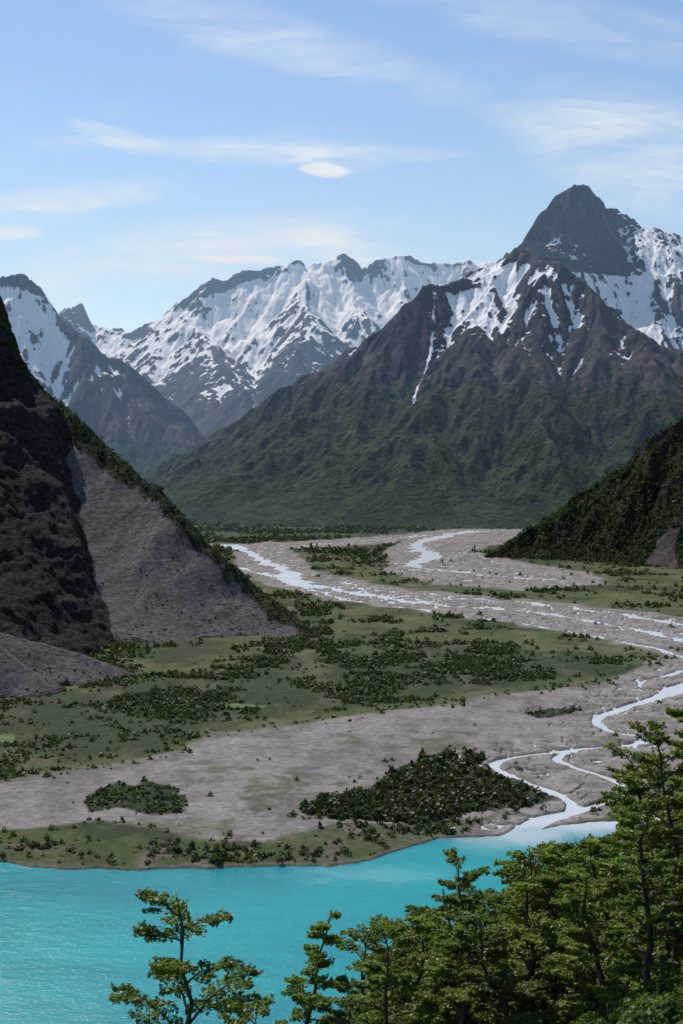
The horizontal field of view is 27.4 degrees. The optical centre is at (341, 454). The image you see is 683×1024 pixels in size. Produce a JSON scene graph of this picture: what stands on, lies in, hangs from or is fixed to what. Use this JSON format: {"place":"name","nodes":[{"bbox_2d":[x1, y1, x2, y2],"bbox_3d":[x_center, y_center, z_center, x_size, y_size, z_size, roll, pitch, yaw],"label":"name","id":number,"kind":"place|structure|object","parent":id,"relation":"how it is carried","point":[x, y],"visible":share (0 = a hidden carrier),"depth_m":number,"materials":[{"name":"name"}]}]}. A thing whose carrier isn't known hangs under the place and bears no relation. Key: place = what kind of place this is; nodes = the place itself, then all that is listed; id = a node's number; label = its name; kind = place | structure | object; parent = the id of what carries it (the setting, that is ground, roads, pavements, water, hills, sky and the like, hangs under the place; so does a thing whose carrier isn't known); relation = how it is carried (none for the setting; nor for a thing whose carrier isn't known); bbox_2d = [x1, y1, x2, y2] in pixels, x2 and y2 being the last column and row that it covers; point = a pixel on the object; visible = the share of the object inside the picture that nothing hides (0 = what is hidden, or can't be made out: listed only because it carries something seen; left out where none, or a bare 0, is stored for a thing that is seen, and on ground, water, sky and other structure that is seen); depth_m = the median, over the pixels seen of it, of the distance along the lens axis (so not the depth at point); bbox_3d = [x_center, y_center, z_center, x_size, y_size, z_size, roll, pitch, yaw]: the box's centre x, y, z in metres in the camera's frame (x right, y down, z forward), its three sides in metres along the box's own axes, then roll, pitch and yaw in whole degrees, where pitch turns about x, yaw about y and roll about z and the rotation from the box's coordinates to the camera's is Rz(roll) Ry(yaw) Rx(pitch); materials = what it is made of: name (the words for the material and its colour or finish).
{"place":"outdoors","nodes":[
{"label":"outdoors","id":0,"kind":"place"},
{"bbox_2d":[0,273,206,477],"bbox_3d":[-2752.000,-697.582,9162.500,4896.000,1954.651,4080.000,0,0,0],"label":"rocky mountain","id":1,"kind":"structure","parent":0,"point":[143,426],"depth_m":8956.33,"materials":[{"name":"grey stone"}]},
{"bbox_2d":[0,296,320,697],"bbox_3d":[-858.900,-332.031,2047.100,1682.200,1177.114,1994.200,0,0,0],"label":"scree cliff","id":2,"kind":"structure","parent":0,"point":[62,497],"depth_m":1995.39,"materials":[{"name":"grey stone"}]},
{"bbox_2d":[1,523,301,697],"bbox_3d":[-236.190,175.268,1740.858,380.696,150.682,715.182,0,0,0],"label":"boulders","id":3,"kind":"object","parent":2,"relation":"on","point":[125,638],"visible":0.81,"depth_m":1896.50,"materials":[{"name":"grey stone"}]},
{"bbox_2d":[0,302,320,698],"bbox_3d":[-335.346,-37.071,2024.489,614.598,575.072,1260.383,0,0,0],"label":"cliff slope forest","id":4,"kind":"object","parent":2,"relation":"on","point":[161,488],"visible":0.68,"depth_m":2130.30,"materials":[{"name":"green plant"}]},
{"bbox_2d":[59,253,495,438],"bbox_3d":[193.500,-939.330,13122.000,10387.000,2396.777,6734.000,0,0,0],"label":"glacier mountain range","id":5,"kind":"structure","parent":0,"point":[211,356],"depth_m":13212.16,"materials":[{"name":"white snow"}]},
{"bbox_2d":[0,834,621,1023],"bbox_3d":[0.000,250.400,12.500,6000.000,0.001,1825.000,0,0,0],"label":"lake","id":6,"kind":"structure","parent":0,"point":[72,947],"depth_m":754.71,"materials":[{"name":"liquid"}]},
{"bbox_2d":[0,524,682,870],"bbox_3d":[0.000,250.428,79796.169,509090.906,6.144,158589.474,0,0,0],"label":"ground","id":7,"kind":"structure","parent":0,"point":[242,783],"depth_m":1293.38,"materials":[{"name":"grey gravel"}]},
{"bbox_2d":[0,556,682,865],"bbox_3d":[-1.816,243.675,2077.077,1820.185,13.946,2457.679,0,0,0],"label":"valley shrubs","id":8,"kind":"object","parent":7,"relation":"on","point":[445,785],"visible":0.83,"depth_m":1390.69,"materials":[{"name":"green plant"}]},
{"bbox_2d":[192,519,529,559],"bbox_3d":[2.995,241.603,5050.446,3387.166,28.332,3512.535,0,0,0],"label":"valley woodland","id":9,"kind":"object","parent":7,"relation":"on","point":[228,527],"visible":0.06,"depth_m":4172.67,"materials":[{"name":"green plant"}]},
{"bbox_2d":[0,0,682,331],"label":"sky","id":10,"kind":"structure","parent":0,"point":[152,151],"materials":[{"name":"blue"}]},
{"bbox_2d":[337,1005,361,1022],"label":"beech tree","id":11,"kind":"object","parent":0,"point":[353,1019],"visible":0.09,"depth_m":114.27,"materials":[{"name":"green plant"}]},
{"bbox_2d":[143,184,682,529],"bbox_3d":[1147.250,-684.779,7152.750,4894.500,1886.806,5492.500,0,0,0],"label":"snow capped mountain","id":12,"kind":"structure","parent":0,"point":[534,377],"depth_m":5829.60,"materials":[{"name":"green plant"}]},
{"bbox_2d":[220,530,682,833],"bbox_3d":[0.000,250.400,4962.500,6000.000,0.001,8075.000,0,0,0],"label":"river","id":13,"kind":"structure","parent":0,"point":[536,825],"depth_m":1554.59,"materials":[{"name":"liquid"}]},
{"bbox_2d":[491,884,516,916],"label":"beech tree","id":14,"kind":"object","parent":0,"point":[497,913],"depth_m":95.71,"materials":[{"name":"green plant"}]},
{"bbox_2d":[484,417,682,567],"bbox_3d":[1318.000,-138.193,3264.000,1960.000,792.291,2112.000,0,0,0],"label":"forested ridge","id":15,"kind":"structure","parent":0,"point":[664,549],"depth_m":3384.64,"materials":[{"name":"green plant"}]},
{"bbox_2d":[483,422,682,567],"bbox_3d":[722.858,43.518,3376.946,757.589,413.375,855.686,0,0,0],"label":"ridge forest","id":16,"kind":"object","parent":15,"relation":"on","point":[594,547],"visible":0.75,"depth_m":3373.25,"materials":[{"name":"green plant"}]},
{"bbox_2d":[675,1013,682,1023],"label":"hillside","id":17,"kind":"structure","parent":0,"point":[680,1021],"depth_m":36.85,"materials":[{"name":"green plant"}]},
{"bbox_2d":[107,887,275,1023],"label":"beech tree","id":18,"kind":"object","parent":17,"relation":"on","point":[168,969],"visible":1,"depth_m":43.10,"materials":[{"name":"green plant"}]},
{"bbox_2d":[234,1010,257,1023],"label":"beech tree","id":19,"kind":"object","parent":17,"relation":"on","point":[247,1014],"visible":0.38,"depth_m":54.82,"materials":[{"name":"green plant"}]},
{"bbox_2d":[274,907,350,1023],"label":"beech tree","id":20,"kind":"object","parent":17,"relation":"on","point":[306,1001],"visible":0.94,"depth_m":59.81,"materials":[{"name":"green plant"}]},
{"bbox_2d":[331,973,358,1023],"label":"beech tree","id":21,"kind":"object","parent":17,"relation":"on","point":[340,1013],"visible":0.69,"depth_m":58.74,"materials":[{"name":"green plant"}]},
{"bbox_2d":[324,913,422,1023],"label":"beech tree","id":22,"kind":"object","parent":17,"relation":"on","point":[352,933],"visible":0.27,"depth_m":65.22,"materials":[{"name":"green plant"}]},
{"bbox_2d":[336,922,434,1023],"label":"beech tree","id":23,"kind":"object","parent":17,"relation":"on","point":[370,941],"visible":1,"depth_m":50.97,"materials":[{"name":"green plant"}]},
{"bbox_2d":[314,907,462,1023],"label":"beech tree","id":24,"kind":"object","parent":17,"relation":"on","point":[430,922],"visible":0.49,"depth_m":56.26,"materials":[{"name":"green plant"}]},
{"bbox_2d":[385,914,439,1004],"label":"beech tree","id":25,"kind":"object","parent":17,"relation":"on","point":[426,948],"visible":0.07,"depth_m":66.64,"materials":[{"name":"green plant"}]},
{"bbox_2d":[387,904,439,1023],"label":"beech tree","id":26,"kind":"object","parent":17,"relation":"on","point":[416,910],"visible":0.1,"depth_m":70.11,"materials":[{"name":"green plant"}]},
{"bbox_2d":[368,944,473,1023],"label":"beech tree","id":27,"kind":"object","parent":17,"relation":"on","point":[451,982],"visible":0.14,"depth_m":58.17,"materials":[{"name":"green plant"}]},
{"bbox_2d":[424,918,478,1023],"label":"beech tree","id":28,"kind":"object","parent":17,"relation":"on","point":[440,921],"visible":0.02,"depth_m":73.34,"materials":[{"name":"green plant"}]},
{"bbox_2d":[394,847,519,1023],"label":"beech tree","id":29,"kind":"object","parent":17,"relation":"on","point":[460,901],"visible":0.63,"depth_m":53.57,"materials":[{"name":"green plant"}]},
{"bbox_2d":[431,889,486,1023],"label":"beech tree","id":30,"kind":"object","parent":17,"relation":"on","point":[441,909],"visible":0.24,"depth_m":58.23,"materials":[{"name":"green plant"}]},
{"bbox_2d":[415,892,519,1023],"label":"beech tree","id":31,"kind":"object","parent":17,"relation":"on","point":[484,901],"visible":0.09,"depth_m":61.09,"materials":[{"name":"green plant"}]},
{"bbox_2d":[459,888,496,931],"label":"beech tree","id":32,"kind":"object","parent":17,"relation":"on","point":[488,891],"visible":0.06,"depth_m":86.71,"materials":[{"name":"green plant"}]},
{"bbox_2d":[440,910,554,1023],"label":"beech tree","id":33,"kind":"object","parent":17,"relation":"on","point":[490,942],"visible":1,"depth_m":49.35,"materials":[{"name":"green plant"}]},
{"bbox_2d":[499,879,511,914],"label":"beech tree","id":34,"kind":"object","parent":17,"relation":"on","point":[503,881],"visible":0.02,"depth_m":122.68,"materials":[{"name":"green plant"}]},
{"bbox_2d":[487,889,525,944],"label":"beech tree","id":35,"kind":"object","parent":17,"relation":"on","point":[499,896],"visible":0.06,"depth_m":72.28,"materials":[{"name":"green plant"}]},
{"bbox_2d":[502,897,524,918],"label":"beech tree","id":36,"kind":"object","parent":17,"relation":"on","point":[509,900],"visible":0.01,"depth_m":85.70,"materials":[{"name":"green plant"}]},
{"bbox_2d":[501,870,533,941],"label":"beech tree","id":37,"kind":"object","parent":17,"relation":"on","point":[503,891],"visible":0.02,"depth_m":78.33,"materials":[{"name":"green plant"}]},
{"bbox_2d":[486,898,560,1023],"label":"beech tree","id":38,"kind":"object","parent":17,"relation":"on","point":[520,920],"visible":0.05,"depth_m":65.75,"materials":[{"name":"green plant"}]},
{"bbox_2d":[454,840,601,1023],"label":"beech tree","id":39,"kind":"object","parent":17,"relation":"on","point":[540,938],"visible":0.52,"depth_m":52.78,"materials":[{"name":"green plant"}]},
{"bbox_2d":[484,864,589,1023],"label":"beech tree","id":40,"kind":"object","parent":17,"relation":"on","point":[518,895],"visible":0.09,"depth_m":58.02,"materials":[{"name":"green plant"}]},
{"bbox_2d":[522,837,585,989],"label":"beech tree","id":41,"kind":"object","parent":17,"relation":"on","point":[564,846],"visible":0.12,"depth_m":71.61,"materials":[{"name":"green plant"}]},
{"bbox_2d":[489,844,628,1023],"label":"beech tree","id":42,"kind":"object","parent":17,"relation":"on","point":[543,949],"visible":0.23,"depth_m":55.09,"materials":[{"name":"green plant"}]},
{"bbox_2d":[535,845,608,1010],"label":"beech tree","id":43,"kind":"object","parent":17,"relation":"on","point":[581,865],"visible":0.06,"depth_m":66.55,"materials":[{"name":"green plant"}]},
{"bbox_2d":[556,838,606,989],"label":"beech tree","id":44,"kind":"object","parent":17,"relation":"on","point":[580,846],"visible":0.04,"depth_m":84.05,"materials":[{"name":"green plant"}]},
{"bbox_2d":[533,851,636,1010],"bbox_3d":[9.280,18.570,53.045,3.347,7.380,3.569,0,0,35],"label":"beech tree","id":45,"kind":"object","parent":17,"relation":"on","point":[561,859],"visible":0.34,"depth_m":53.05,"materials":[{"name":"green plant"}]},
{"bbox_2d":[539,865,658,1017],"bbox_3d":[8.266,16.126,45.140,3.692,6.384,3.938,0,0,-5],"label":"beech tree","id":46,"kind":"object","parent":17,"relation":"on","point":[572,961],"visible":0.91,"depth_m":44.74,"materials":[{"name":"green plant"}]},
{"bbox_2d":[549,835,657,1001],"bbox_3d":[11.191,19.829,57.538,3.916,8.030,4.443,0,0,-40],"label":"beech tree","id":47,"kind":"object","parent":17,"relation":"on","point":[593,842],"visible":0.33,"depth_m":57.32,"materials":[{"name":"green plant"}]},
{"bbox_2d":[567,831,654,978],"bbox_3d":[12.693,21.825,64.366,5.063,9.549,5.130,0,0,-3],"label":"beech tree","id":48,"kind":"object","parent":17,"relation":"on","point":[595,853],"visible":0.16,"depth_m":63.95,"materials":[{"name":"green plant"}]},
{"bbox_2d":[601,817,631,949],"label":"beech tree","id":49,"kind":"object","parent":17,"relation":"on","point":[620,821],"visible":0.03,"depth_m":74.48,"materials":[{"name":"green plant"}]},
{"bbox_2d":[550,950,682,1023],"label":"hillside undergrowth","id":50,"kind":"object","parent":17,"relation":"on","point":[656,974],"visible":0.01,"depth_m":61.65,"materials":[{"name":"green plant"}]},
{"bbox_2d":[561,959,682,1023],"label":"hillside bushes","id":51,"kind":"object","parent":17,"relation":"on","point":[653,1005],"visible":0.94,"depth_m":37.81,"materials":[{"name":"green plant"}]},
{"bbox_2d":[591,826,653,972],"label":"beech tree","id":52,"kind":"object","parent":17,"relation":"on","point":[616,850],"visible":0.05,"depth_m":71.05,"materials":[{"name":"green plant"}]},
{"bbox_2d":[595,782,651,952],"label":"beech tree","id":53,"kind":"object","parent":17,"relation":"on","point":[615,788],"visible":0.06,"depth_m":80.03,"materials":[{"name":"green plant"}]},
{"bbox_2d":[592,790,682,993],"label":"beech tree","id":54,"kind":"object","parent":17,"relation":"on","point":[650,940],"visible":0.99,"depth_m":42.54,"materials":[{"name":"green plant"}]},
{"bbox_2d":[593,801,682,988],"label":"beech tree","id":55,"kind":"object","parent":17,"relation":"on","point":[675,878],"visible":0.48,"depth_m":48.62,"materials":[{"name":"green plant"}]},
{"bbox_2d":[594,742,682,962],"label":"beech tree","id":56,"kind":"object","parent":17,"relation":"on","point":[630,789],"visible":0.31,"depth_m":61.74,"materials":[{"name":"green plant"}]},
{"bbox_2d":[606,719,682,959],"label":"beech tree","id":57,"kind":"object","parent":17,"relation":"on","point":[655,739],"visible":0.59,"depth_m":52.23,"materials":[{"name":"green plant"}]},
{"bbox_2d":[625,788,682,950],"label":"beech tree","id":58,"kind":"object","parent":17,"relation":"on","point":[681,935],"visible":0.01,"depth_m":65.90,"materials":[{"name":"green plant"}]},
{"bbox_2d":[639,747,682,932],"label":"beech tree","id":59,"kind":"object","parent":17,"relation":"on","point":[648,773],"visible":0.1,"depth_m":74.36,"materials":[{"name":"green plant"}]},
{"bbox_2d":[641,706,682,912],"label":"beech tree","id":60,"kind":"object","parent":17,"relation":"on","point":[675,712],"visible":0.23,"depth_m":57.52,"materials":[{"name":"green plant"}]},
{"bbox_2d":[674,716,682,875],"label":"beech tree","id":61,"kind":"object","parent":17,"relation":"on","point":[678,795],"visible":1,"depth_m":40.94,"materials":[{"name":"green plant"}]}
]}

